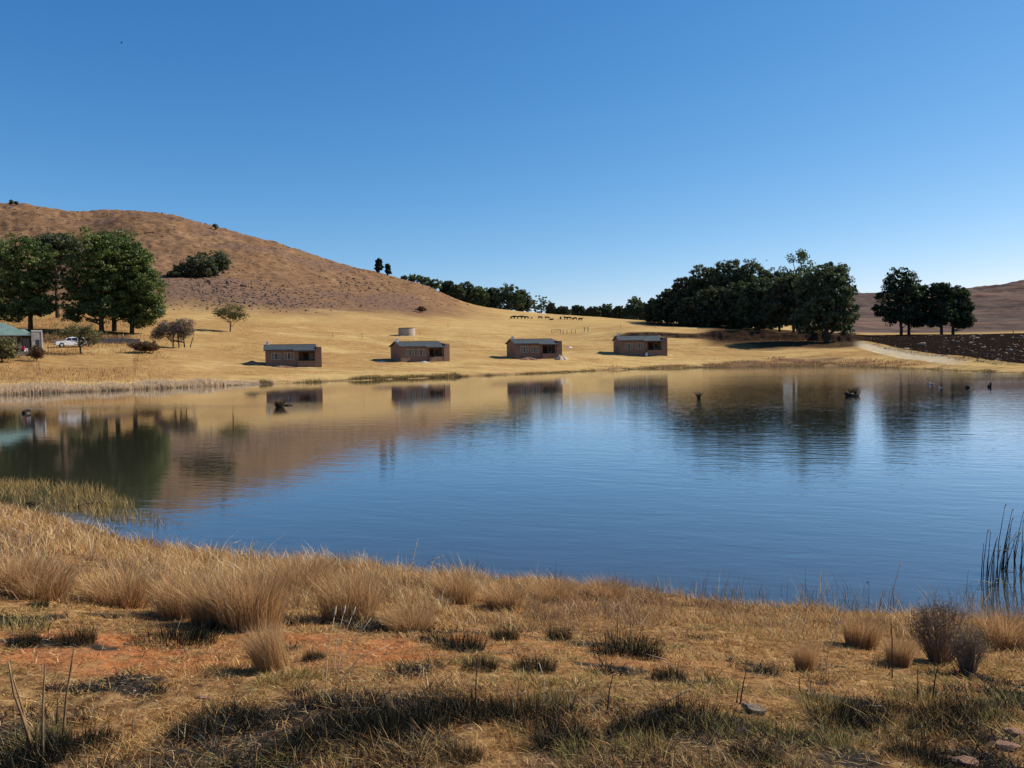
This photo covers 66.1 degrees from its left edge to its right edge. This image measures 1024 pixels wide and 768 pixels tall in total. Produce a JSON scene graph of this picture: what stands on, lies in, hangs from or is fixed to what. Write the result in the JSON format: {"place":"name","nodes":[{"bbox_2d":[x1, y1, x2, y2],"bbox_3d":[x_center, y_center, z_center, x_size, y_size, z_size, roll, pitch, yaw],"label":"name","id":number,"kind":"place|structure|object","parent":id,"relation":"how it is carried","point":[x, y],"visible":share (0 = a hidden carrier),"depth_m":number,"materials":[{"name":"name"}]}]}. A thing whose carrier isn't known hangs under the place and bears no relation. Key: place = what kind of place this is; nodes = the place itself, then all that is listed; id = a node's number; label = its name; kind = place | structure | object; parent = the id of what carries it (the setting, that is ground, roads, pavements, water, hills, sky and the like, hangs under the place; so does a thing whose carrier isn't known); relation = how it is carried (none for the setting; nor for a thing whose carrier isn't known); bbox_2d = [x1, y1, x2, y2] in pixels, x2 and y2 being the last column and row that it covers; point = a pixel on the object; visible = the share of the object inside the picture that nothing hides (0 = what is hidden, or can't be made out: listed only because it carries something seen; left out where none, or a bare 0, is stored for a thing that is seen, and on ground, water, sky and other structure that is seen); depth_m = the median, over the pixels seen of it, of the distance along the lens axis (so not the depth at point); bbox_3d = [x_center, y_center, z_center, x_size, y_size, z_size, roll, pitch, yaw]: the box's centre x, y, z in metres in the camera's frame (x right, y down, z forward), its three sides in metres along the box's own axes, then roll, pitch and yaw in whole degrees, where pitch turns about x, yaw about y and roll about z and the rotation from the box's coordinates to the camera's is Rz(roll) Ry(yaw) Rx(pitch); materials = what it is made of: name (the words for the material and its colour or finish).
{"place":"outdoors","nodes":[
{"label":"outdoors","id":0,"kind":"place"},
{"bbox_2d":[0,203,474,317],"bbox_3d":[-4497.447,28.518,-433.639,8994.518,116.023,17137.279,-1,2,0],"label":"hill","id":1,"kind":"structure","parent":0,"point":[266,267],"depth_m":354.22,"materials":[{"name":"soil"}]},
{"bbox_2d":[179,251,216,277],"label":"outcrop tree","id":2,"kind":"object","parent":1,"relation":"on","point":[201,263],"visible":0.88,"depth_m":302.20,"materials":[{"name":"green plant"}]},
{"bbox_2d":[1,206,468,310],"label":"scattered stones","id":3,"kind":"object","parent":1,"relation":"on","point":[253,303],"visible":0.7,"depth_m":297.83,"materials":[{"name":"stone"}]},
{"bbox_2d":[0,366,1023,619],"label":"water","id":4,"kind":"structure","parent":0,"point":[750,480],"depth_m":22.45,"materials":[{"name":"liquid"}]},
{"bbox_2d":[0,377,274,394],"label":"reeds","id":5,"kind":"object","parent":4,"relation":"in","point":[31,388],"visible":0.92,"depth_m":88.75,"materials":[{"name":"plant"}]},
{"bbox_2d":[0,474,1023,618],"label":"sedge","id":6,"kind":"object","parent":4,"relation":"in","point":[14,487],"visible":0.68,"depth_m":17.35,"materials":[{"name":"green plant"}]},
{"bbox_2d":[977,529,1007,587],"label":"reed clump","id":7,"kind":"object","parent":4,"relation":"in","point":[987,570],"visible":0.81,"depth_m":11.17,"materials":[{"name":"plant"}]},
{"bbox_2d":[0,509,1023,767],"bbox_3d":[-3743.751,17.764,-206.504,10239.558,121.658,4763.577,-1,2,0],"label":"ground","id":8,"kind":"structure","parent":0,"point":[108,641],"depth_m":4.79,"materials":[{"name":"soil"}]},
{"bbox_2d":[0,544,63,595],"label":"grass tussock","id":9,"kind":"object","parent":8,"relation":"on","point":[13,569],"depth_m":7.48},
{"bbox_2d":[0,606,66,637],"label":"green tuft","id":10,"kind":"object","parent":8,"relation":"on","point":[22,623],"visible":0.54,"depth_m":6.05,"materials":[{"name":"green plant"}]},
{"bbox_2d":[0,725,84,767],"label":"charred tuft","id":11,"kind":"object","parent":8,"relation":"on","point":[7,763],"visible":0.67,"depth_m":3.56,"materials":[{"name":"black plant"}]},
{"bbox_2d":[0,553,92,601],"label":"grass tussock","id":12,"kind":"object","parent":8,"relation":"on","point":[52,585],"depth_m":7.38,"materials":[{"name":"plant"}]},
{"bbox_2d":[44,621,102,646],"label":"charred tuft","id":13,"kind":"object","parent":8,"relation":"on","point":[84,634],"visible":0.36,"depth_m":5.61,"materials":[{"name":"black plant"}]},
{"bbox_2d":[14,713,134,767],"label":"charred tuft","id":14,"kind":"object","parent":8,"relation":"on","point":[88,737],"visible":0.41,"depth_m":3.69,"materials":[{"name":"black plant"}]},
{"bbox_2d":[59,559,181,609],"bbox_3d":[-3.771,1.971,7.603,1.298,0.414,1.239,0,2,20],"label":"grass tussock","id":15,"kind":"object","parent":8,"relation":"on","point":[112,591],"depth_m":7.56,"materials":[{"name":"plant"}]},
{"bbox_2d":[113,613,222,651],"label":"charred tuft","id":16,"kind":"object","parent":8,"relation":"on","point":[193,635],"visible":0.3,"depth_m":5.92,"materials":[{"name":"black plant"}]},
{"bbox_2d":[131,556,244,620],"bbox_3d":[-2.939,1.898,7.141,1.077,0.465,1.040,-3,3,-43],"label":"grass tussock","id":17,"kind":"object","parent":8,"relation":"on","point":[166,607],"depth_m":7.02,"materials":[{"name":"plant"}]},
{"bbox_2d":[161,707,220,744],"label":"charred tuft","id":18,"kind":"object","parent":8,"relation":"on","point":[195,728],"visible":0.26,"depth_m":3.74,"materials":[{"name":"black plant"}]},
{"bbox_2d":[153,563,259,627],"bbox_3d":[-2.525,1.825,6.696,1.059,0.506,0.933,0,2,16],"label":"grass tussock","id":19,"kind":"object","parent":8,"relation":"on","point":[196,602],"depth_m":6.57,"materials":[{"name":"plant"}]},
{"bbox_2d":[171,691,269,738],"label":"charred tuft","id":20,"kind":"object","parent":8,"relation":"on","point":[226,711],"visible":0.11,"depth_m":3.95,"materials":[{"name":"black plant"}]},
{"bbox_2d":[186,552,310,632],"bbox_3d":[-2.159,1.776,6.504,1.100,0.606,1.138,-2,2,-15],"label":"grass tussock","id":21,"kind":"object","parent":8,"relation":"on","point":[255,606],"depth_m":6.40,"materials":[{"name":"plant"}]},
{"bbox_2d":[225,612,292,672],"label":"grass tussock","id":22,"kind":"object","parent":8,"relation":"on","point":[270,650],"depth_m":4.89,"materials":[{"name":"plant"}]},
{"bbox_2d":[247,722,326,767],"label":"charred tuft","id":23,"kind":"object","parent":8,"relation":"on","point":[302,746],"visible":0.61,"depth_m":3.33,"materials":[{"name":"black plant"}]},
{"bbox_2d":[245,664,335,694],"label":"green tuft","id":24,"kind":"object","parent":8,"relation":"on","point":[267,678],"visible":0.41,"depth_m":4.66,"materials":[{"name":"green plant"}]},
{"bbox_2d":[250,543,359,601],"bbox_3d":[-2.368,2.175,8.881,1.358,0.559,1.540,-2,2,-24],"label":"grass tussock","id":25,"kind":"object","parent":8,"relation":"on","point":[317,570],"depth_m":8.84,"materials":[{"name":"plant"}]},
{"bbox_2d":[274,709,368,754],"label":"charred tuft","id":26,"kind":"object","parent":8,"relation":"on","point":[295,730],"visible":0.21,"depth_m":3.58,"materials":[{"name":"black plant"}]},
{"bbox_2d":[296,699,379,749],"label":"charred tuft","id":27,"kind":"object","parent":8,"relation":"on","point":[328,723],"visible":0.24,"depth_m":3.61,"materials":[{"name":"black plant"}]},
{"bbox_2d":[298,557,396,623],"bbox_3d":[-1.495,1.920,7.166,1.070,0.566,1.213,-1,2,-5],"label":"grass tussock","id":28,"kind":"object","parent":8,"relation":"on","point":[333,597],"depth_m":7.06,"materials":[{"name":"plant"}]},
{"bbox_2d":[345,702,419,744],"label":"charred tuft","id":29,"kind":"object","parent":8,"relation":"on","point":[374,727],"visible":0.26,"depth_m":3.55,"materials":[{"name":"black plant"}]},
{"bbox_2d":[359,597,443,632],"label":"grass tussock","id":30,"kind":"object","parent":8,"relation":"on","point":[404,619],"depth_m":6.66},
{"bbox_2d":[362,699,440,743],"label":"charred tuft","id":31,"kind":"object","parent":8,"relation":"on","point":[391,722],"visible":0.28,"depth_m":3.58,"materials":[{"name":"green plant"}]},
{"bbox_2d":[391,700,457,738],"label":"charred tuft","id":32,"kind":"object","parent":8,"relation":"on","point":[442,721],"visible":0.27,"depth_m":3.60,"materials":[{"name":"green plant"}]},
{"bbox_2d":[396,685,494,732],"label":"charred tuft","id":33,"kind":"object","parent":8,"relation":"on","point":[444,704],"visible":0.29,"depth_m":3.79,"materials":[{"name":"black plant"}]},
{"bbox_2d":[421,566,482,604],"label":"grass tussock","id":34,"kind":"object","parent":8,"relation":"on","point":[461,593],"depth_m":8.82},
{"bbox_2d":[429,625,489,651],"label":"charred tuft","id":35,"kind":"object","parent":8,"relation":"on","point":[477,646],"visible":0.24,"depth_m":5.66,"materials":[{"name":"black plant"}]},
{"bbox_2d":[432,735,490,767],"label":"charred tuft","id":36,"kind":"object","parent":8,"relation":"on","point":[469,749],"visible":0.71,"depth_m":3.20,"materials":[{"name":"black plant"}]},
{"bbox_2d":[441,684,516,725],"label":"charred tuft","id":37,"kind":"object","parent":8,"relation":"on","point":[469,707],"visible":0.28,"depth_m":3.77,"materials":[{"name":"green plant"}]},
{"bbox_2d":[475,575,532,609],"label":"grass tussock","id":38,"kind":"object","parent":8,"relation":"on","point":[495,598],"depth_m":8.71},
{"bbox_2d":[1,618,1019,767],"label":"pebbles","id":39,"kind":"object","parent":8,"relation":"on","point":[815,761],"visible":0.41,"depth_m":4.30,"materials":[{"name":"grey stone"}]},
{"bbox_2d":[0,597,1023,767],"bbox_3d":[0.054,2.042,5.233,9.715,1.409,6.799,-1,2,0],"label":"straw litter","id":40,"kind":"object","parent":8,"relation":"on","point":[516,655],"visible":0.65,"depth_m":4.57,"materials":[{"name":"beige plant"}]},
{"bbox_2d":[492,688,568,735],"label":"grass tuft","id":41,"kind":"object","parent":8,"relation":"on","point":[522,720],"visible":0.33,"depth_m":3.65,"materials":[{"name":"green plant"}]},
{"bbox_2d":[504,649,560,674],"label":"charred tuft","id":42,"kind":"object","parent":8,"relation":"on","point":[528,665],"visible":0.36,"depth_m":4.85,"materials":[{"name":"black plant"}]},
{"bbox_2d":[520,572,584,603],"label":"grass tussock","id":43,"kind":"object","parent":8,"relation":"on","point":[554,590],"depth_m":9.40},
{"bbox_2d":[526,710,602,755],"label":"charred tuft","id":44,"kind":"object","parent":8,"relation":"on","point":[548,741],"visible":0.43,"depth_m":3.39,"materials":[{"name":"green plant"}]},
{"bbox_2d":[546,724,650,767],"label":"green tuft","id":45,"kind":"object","parent":8,"relation":"on","point":[575,749],"visible":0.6,"depth_m":3.26,"materials":[{"name":"green plant"}]},
{"bbox_2d":[568,569,647,602],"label":"grass tussock","id":46,"kind":"object","parent":8,"relation":"on","point":[611,589],"depth_m":10.14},
{"bbox_2d":[578,623,669,661],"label":"charred tuft","id":47,"kind":"object","parent":8,"relation":"on","point":[612,648],"visible":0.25,"depth_m":5.81,"materials":[{"name":"black plant"}]},
{"bbox_2d":[600,703,686,744],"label":"grass tuft","id":48,"kind":"object","parent":8,"relation":"on","point":[620,727],"visible":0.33,"depth_m":3.54,"materials":[{"name":"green plant"}]},
{"bbox_2d":[610,719,678,758],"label":"green tuft","id":49,"kind":"object","parent":8,"relation":"on","point":[638,742],"visible":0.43,"depth_m":3.33,"materials":[{"name":"green plant"}]},
{"bbox_2d":[638,681,733,731],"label":"charred tuft","id":50,"kind":"object","parent":8,"relation":"on","point":[690,705],"visible":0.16,"depth_m":3.78,"materials":[{"name":"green plant"}]},
{"bbox_2d":[641,708,756,744],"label":"green tuft","id":51,"kind":"object","parent":8,"relation":"on","point":[732,726],"visible":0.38,"depth_m":3.58,"materials":[{"name":"green plant"}]},
{"bbox_2d":[727,734,786,767],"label":"grass tuft","id":52,"kind":"object","parent":8,"relation":"on","point":[761,755],"visible":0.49,"depth_m":3.22,"materials":[{"name":"black plant"}]},
{"bbox_2d":[736,710,848,756],"bbox_3d":[1.209,1.578,3.502,0.511,0.082,0.544,-1,2,-10],"label":"green tuft","id":53,"kind":"object","parent":8,"relation":"on","point":[789,732],"visible":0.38,"depth_m":3.57,"materials":[{"name":"green plant"}]},
{"bbox_2d":[789,635,827,672],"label":"grass tussock","id":54,"kind":"object","parent":8,"relation":"on","point":[804,660],"depth_m":5.66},
{"bbox_2d":[782,682,862,717],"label":"green tuft","id":55,"kind":"object","parent":8,"relation":"on","point":[813,699],"visible":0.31,"depth_m":4.03,"materials":[{"name":"green plant"}]},
{"bbox_2d":[796,692,880,733],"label":"charred tuft","id":56,"kind":"object","parent":8,"relation":"on","point":[839,705],"visible":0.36,"depth_m":3.79,"materials":[{"name":"plant"}]},
{"bbox_2d":[801,718,896,760],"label":"green tuft","id":57,"kind":"object","parent":8,"relation":"on","point":[858,741],"visible":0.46,"depth_m":3.47,"materials":[{"name":"green plant"}]},
{"bbox_2d":[836,607,890,649],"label":"grass tussock","id":58,"kind":"object","parent":8,"relation":"on","point":[855,636],"depth_m":7.27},
{"bbox_2d":[829,691,903,729],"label":"grass tuft","id":59,"kind":"object","parent":8,"relation":"on","point":[860,711],"visible":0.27,"depth_m":3.83,"materials":[{"name":"plant"}]},
{"bbox_2d":[873,629,923,667],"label":"grass tussock","id":60,"kind":"object","parent":8,"relation":"on","point":[902,655],"depth_m":6.43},
{"bbox_2d":[876,724,966,767],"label":"charred tuft","id":61,"kind":"object","parent":8,"relation":"on","point":[925,750],"visible":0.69,"depth_m":3.33,"materials":[{"name":"black plant"}]},
{"bbox_2d":[905,590,978,663],"bbox_3d":[3.665,2.075,6.684,0.633,0.664,0.525,-1,2,0],"label":"woody bush","id":62,"kind":"object","parent":8,"relation":"on","point":[936,649],"visible":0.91,"depth_m":6.68,"materials":[{"name":"plant"}]},
{"bbox_2d":[896,705,998,748],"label":"charred tuft","id":63,"kind":"object","parent":8,"relation":"on","point":[961,728],"visible":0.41,"depth_m":3.67,"materials":[{"name":"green plant"}]},
{"bbox_2d":[913,691,994,728],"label":"grass tuft","id":64,"kind":"object","parent":8,"relation":"on","point":[953,710],"visible":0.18,"depth_m":4.05,"materials":[{"name":"plant"}]},
{"bbox_2d":[944,619,996,673],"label":"woody bush","id":65,"kind":"object","parent":8,"relation":"on","point":[966,654],"visible":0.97,"depth_m":6.11,"materials":[{"name":"plant"}]},
{"bbox_2d":[928,684,1023,727],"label":"grass tuft","id":66,"kind":"object","parent":8,"relation":"on","point":[975,701],"visible":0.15,"depth_m":4.18,"materials":[{"name":"plant"}]},
{"bbox_2d":[947,594,1023,649],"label":"grass tussock","id":67,"kind":"object","parent":8,"relation":"on","point":[1005,632],"depth_m":7.60,"materials":[{"name":"plant"}]},
{"bbox_2d":[0,305,1023,387],"bbox_3d":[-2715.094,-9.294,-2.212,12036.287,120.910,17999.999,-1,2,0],"label":"meadow","id":68,"kind":"structure","parent":0,"point":[489,354],"depth_m":169.75,"materials":[{"name":"plant"}]},
{"bbox_2d":[0,323,42,355],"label":"green roofed house","id":69,"kind":"structure","parent":68,"relation":"on","point":[24,337],"depth_m":124.13,"materials":[{"name":"metal"}]},
{"bbox_2d":[0,231,62,331],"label":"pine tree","id":70,"kind":"object","parent":68,"relation":"on","point":[27,285],"visible":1,"depth_m":161.10,"materials":[{"name":"green plant"}]},
{"bbox_2d":[27,230,83,317],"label":"pine tree","id":71,"kind":"object","parent":68,"relation":"on","point":[59,242],"visible":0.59,"depth_m":201.31,"materials":[{"name":"green plant"}]},
{"bbox_2d":[52,322,110,352],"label":"tree","id":72,"kind":"object","parent":68,"relation":"on","point":[85,331],"visible":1,"depth_m":127.69,"materials":[{"name":"green plant"}]},
{"bbox_2d":[51,226,130,333],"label":"pine tree","id":73,"kind":"object","parent":68,"relation":"on","point":[89,293],"visible":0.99,"depth_m":162.90,"materials":[{"name":"green plant"}]},
{"bbox_2d":[82,228,141,331],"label":"pine tree","id":74,"kind":"object","parent":68,"relation":"on","point":[125,236],"visible":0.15,"depth_m":167.76,"materials":[{"name":"green plant"}]},
{"bbox_2d":[106,239,169,333],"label":"pine tree","id":75,"kind":"object","parent":68,"relation":"on","point":[144,298],"visible":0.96,"depth_m":166.03,"materials":[{"name":"green plant"}]},
{"bbox_2d":[149,317,196,347],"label":"thorn tree","id":76,"kind":"object","parent":68,"relation":"on","point":[179,328],"visible":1,"depth_m":143.17,"materials":[{"name":"brown plant"}]},
{"bbox_2d":[212,302,249,331],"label":"tree","id":77,"kind":"object","parent":68,"relation":"on","point":[227,312],"visible":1,"depth_m":186.00,"materials":[{"name":"green plant"}]},
{"bbox_2d":[263,342,321,366],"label":"brick cabin","id":78,"kind":"object","parent":68,"relation":"on","point":[300,355],"visible":0.94,"depth_m":128.37,"materials":[{"name":"brown brick"}]},
{"bbox_2d":[389,339,449,361],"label":"brick cabin","id":79,"kind":"object","parent":68,"relation":"on","point":[417,351],"visible":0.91,"depth_m":144.10,"materials":[{"name":"brown brick"}]},
{"bbox_2d":[490,283,526,310],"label":"gum tree","id":80,"kind":"object","parent":68,"relation":"on","point":[513,301],"visible":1,"depth_m":428.27,"materials":[{"name":"green plant"}]},
{"bbox_2d":[505,336,561,358],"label":"brick cabin","id":81,"kind":"object","parent":68,"relation":"on","point":[548,348],"visible":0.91,"depth_m":156.17,"materials":[{"name":"brown brick"}]},
{"bbox_2d":[612,333,666,355],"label":"brick cabin","id":82,"kind":"object","parent":68,"relation":"on","point":[652,345],"visible":0.95,"depth_m":169.22,"materials":[{"name":"brown brick"}]},
{"bbox_2d":[259,362,1023,383],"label":"shore grass","id":83,"kind":"structure","parent":68,"relation":"on","point":[377,377],"depth_m":116.85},
{"bbox_2d":[650,288,673,323],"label":"grove tree","id":84,"kind":"object","parent":68,"relation":"on","point":[661,311],"visible":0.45,"depth_m":287.11,"materials":[{"name":"green plant"}]},
{"bbox_2d":[664,276,700,322],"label":"grove tree","id":85,"kind":"object","parent":68,"relation":"on","point":[674,299],"visible":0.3,"depth_m":279.63,"materials":[{"name":"green plant"}]},
{"bbox_2d":[671,295,706,325],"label":"grove tree","id":86,"kind":"object","parent":68,"relation":"on","point":[683,314],"visible":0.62,"depth_m":260.64,"materials":[{"name":"green plant"}]},
{"bbox_2d":[681,264,719,300],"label":"grove tree","id":87,"kind":"object","parent":68,"relation":"on","point":[696,284],"visible":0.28,"depth_m":271.90,"materials":[{"name":"green plant"}]},
{"bbox_2d":[688,285,727,326],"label":"grove tree","id":88,"kind":"object","parent":68,"relation":"on","point":[710,296],"visible":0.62,"depth_m":252.59,"materials":[{"name":"green plant"}]},
{"bbox_2d":[703,258,751,325],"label":"grove tree","id":89,"kind":"object","parent":68,"relation":"on","point":[725,278],"visible":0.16,"depth_m":265.21,"materials":[{"name":"green plant"}]},
{"bbox_2d":[712,280,753,327],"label":"grove tree","id":90,"kind":"object","parent":68,"relation":"on","point":[729,298],"visible":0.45,"depth_m":245.17,"materials":[{"name":"green plant"}]},
{"bbox_2d":[733,275,776,329],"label":"grove tree","id":91,"kind":"object","parent":68,"relation":"on","point":[750,298],"visible":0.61,"depth_m":236.85,"materials":[{"name":"green plant"}]},
{"bbox_2d":[588,355,955,369],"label":"bank scrub","id":92,"kind":"object","parent":68,"relation":"on","point":[854,361],"visible":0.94,"depth_m":150.59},
{"bbox_2d":[765,272,815,331],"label":"grove tree","id":93,"kind":"object","parent":68,"relation":"on","point":[783,306],"visible":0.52,"depth_m":209.24,"materials":[{"name":"green plant"}]},
{"bbox_2d":[776,248,815,332],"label":"gum tree","id":94,"kind":"object","parent":68,"relation":"on","point":[802,256],"visible":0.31,"depth_m":219.89,"materials":[{"name":"green plant"}]},
{"bbox_2d":[787,261,860,341],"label":"gum tree","id":95,"kind":"object","parent":68,"relation":"on","point":[821,317],"visible":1,"depth_m":189.78,"materials":[{"name":"green plant"}]},
{"bbox_2d":[0,496,1023,660],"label":"dry grass","id":96,"kind":"structure","parent":0,"point":[50,538],"depth_m":9.89,"materials":[{"name":"plant"}]},
{"bbox_2d":[0,0,1023,312],"label":"sky","id":97,"kind":"structure","parent":0,"point":[586,153],"materials":[{"name":"blue"}]},
{"bbox_2d":[829,333,958,364],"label":"dirt road","id":98,"kind":"structure","parent":0,"point":[887,351],"depth_m":160.44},
{"bbox_2d":[829,280,1023,332],"bbox_3d":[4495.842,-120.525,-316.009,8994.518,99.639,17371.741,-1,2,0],"label":"hill","id":99,"kind":"structure","parent":0,"point":[999,308],"depth_m":490.05,"materials":[{"name":"soil"}]},
{"bbox_2d":[854,333,1023,363],"bbox_3d":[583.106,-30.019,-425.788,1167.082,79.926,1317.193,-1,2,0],"label":"burnt field","id":100,"kind":"structure","parent":0,"point":[931,348],"depth_m":171.73,"materials":[{"name":"soil"}]},
{"bbox_2d":[870,267,926,334],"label":"pine tree","id":101,"kind":"object","parent":100,"relation":"on","point":[892,284],"visible":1,"depth_m":219.83,"materials":[{"name":"green plant"}]},
{"bbox_2d":[903,283,931,334],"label":"tree","id":102,"kind":"object","parent":100,"relation":"on","point":[917,323],"visible":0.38,"depth_m":222.59,"materials":[{"name":"green plant"}]},
{"bbox_2d":[922,282,959,334],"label":"pine tree","id":103,"kind":"object","parent":100,"relation":"on","point":[941,313],"visible":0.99,"depth_m":219.88,"materials":[{"name":"green plant"}]},
{"bbox_2d":[949,285,976,333],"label":"tree","id":104,"kind":"object","parent":100,"relation":"on","point":[965,306],"visible":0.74,"depth_m":222.85,"materials":[{"name":"green plant"}]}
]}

